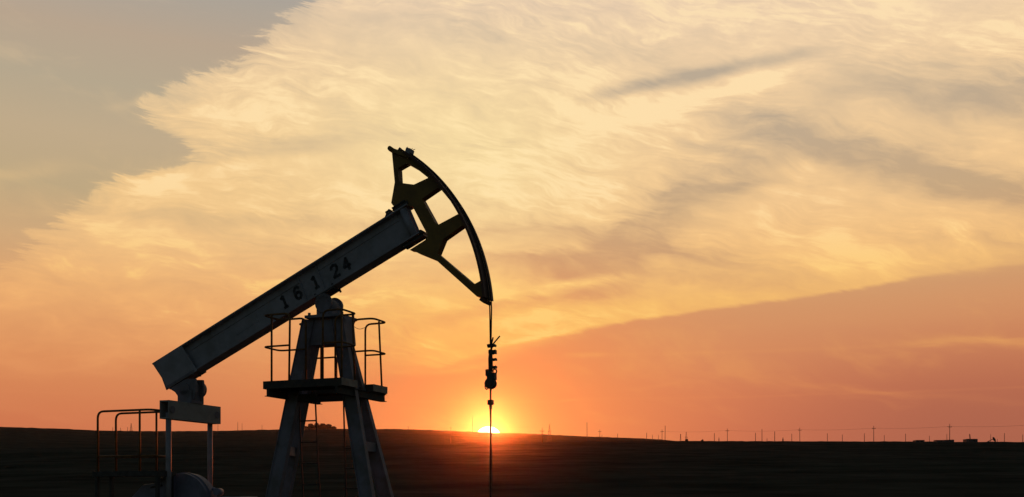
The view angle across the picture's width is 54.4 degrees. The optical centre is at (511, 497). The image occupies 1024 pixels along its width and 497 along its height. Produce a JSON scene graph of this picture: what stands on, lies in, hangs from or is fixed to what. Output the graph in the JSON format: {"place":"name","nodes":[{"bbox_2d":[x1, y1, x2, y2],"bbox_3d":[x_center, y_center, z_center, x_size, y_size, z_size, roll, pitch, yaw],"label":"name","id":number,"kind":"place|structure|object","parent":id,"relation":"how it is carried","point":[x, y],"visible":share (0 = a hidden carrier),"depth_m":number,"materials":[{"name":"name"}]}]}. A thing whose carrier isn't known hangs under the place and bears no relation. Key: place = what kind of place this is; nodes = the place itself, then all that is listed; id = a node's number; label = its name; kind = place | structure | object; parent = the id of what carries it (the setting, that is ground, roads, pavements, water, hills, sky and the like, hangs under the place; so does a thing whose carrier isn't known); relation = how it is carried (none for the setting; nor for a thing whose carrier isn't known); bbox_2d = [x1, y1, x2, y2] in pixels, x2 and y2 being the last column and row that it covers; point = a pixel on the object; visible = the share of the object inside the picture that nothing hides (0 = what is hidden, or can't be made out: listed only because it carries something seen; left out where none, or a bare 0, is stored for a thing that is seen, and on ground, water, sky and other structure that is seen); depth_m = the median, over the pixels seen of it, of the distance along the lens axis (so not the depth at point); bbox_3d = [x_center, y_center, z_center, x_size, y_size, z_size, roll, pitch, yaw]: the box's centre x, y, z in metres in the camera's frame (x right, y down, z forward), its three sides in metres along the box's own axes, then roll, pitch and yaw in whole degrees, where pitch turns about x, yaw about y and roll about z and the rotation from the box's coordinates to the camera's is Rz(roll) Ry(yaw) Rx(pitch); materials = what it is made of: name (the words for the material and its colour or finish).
{"place":"outdoors","nodes":[
{"label":"outdoors","id":0,"kind":"place"},
{"bbox_2d":[0,427,1023,496],"bbox_3d":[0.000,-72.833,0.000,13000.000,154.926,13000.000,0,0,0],"label":"ground","id":1,"kind":"structure","parent":0,"point":[55,462],"depth_m":262.33,"materials":[{"name":"brown soil"}]},
{"bbox_2d":[92,408,175,496],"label":"service platform","id":2,"kind":"structure","parent":1,"relation":"on","point":[111,475],"depth_m":19.23,"materials":[{"name":"metal"}]},
{"bbox_2d":[307,423,313,428],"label":"hill tree","id":3,"kind":"object","parent":1,"relation":"on","point":[310,425],"visible":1,"depth_m":2145.70,"materials":[{"name":"black plant"}]},
{"bbox_2d":[132,146,493,496],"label":"pump jack","id":4,"kind":"object","parent":1,"relation":"on","point":[317,283],"visible":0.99,"depth_m":18.50,"materials":[{"name":"grey paint"}]},
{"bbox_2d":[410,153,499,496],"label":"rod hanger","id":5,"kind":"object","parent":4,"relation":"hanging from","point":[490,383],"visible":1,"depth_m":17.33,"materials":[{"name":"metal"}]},
{"bbox_2d":[319,423,326,428],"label":"hill tree","id":6,"kind":"object","parent":1,"relation":"on","point":[322,425],"visible":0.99,"depth_m":2146.48,"materials":[{"name":"black plant"}]},
{"bbox_2d":[933,440,953,441],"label":"shed","id":7,"kind":"structure","parent":1,"relation":"on","point":[943,440],"depth_m":543.00,"materials":[{"name":"black"}]},
{"bbox_2d":[963,439,977,441],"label":"shed","id":8,"kind":"structure","parent":1,"relation":"on","point":[970,440],"depth_m":543.00,"materials":[{"name":"black"}]},
{"bbox_2d":[0,0,1023,441],"label":"sky","id":9,"kind":"structure","parent":0,"point":[746,218],"materials":[{"name":"orange"}]}
]}

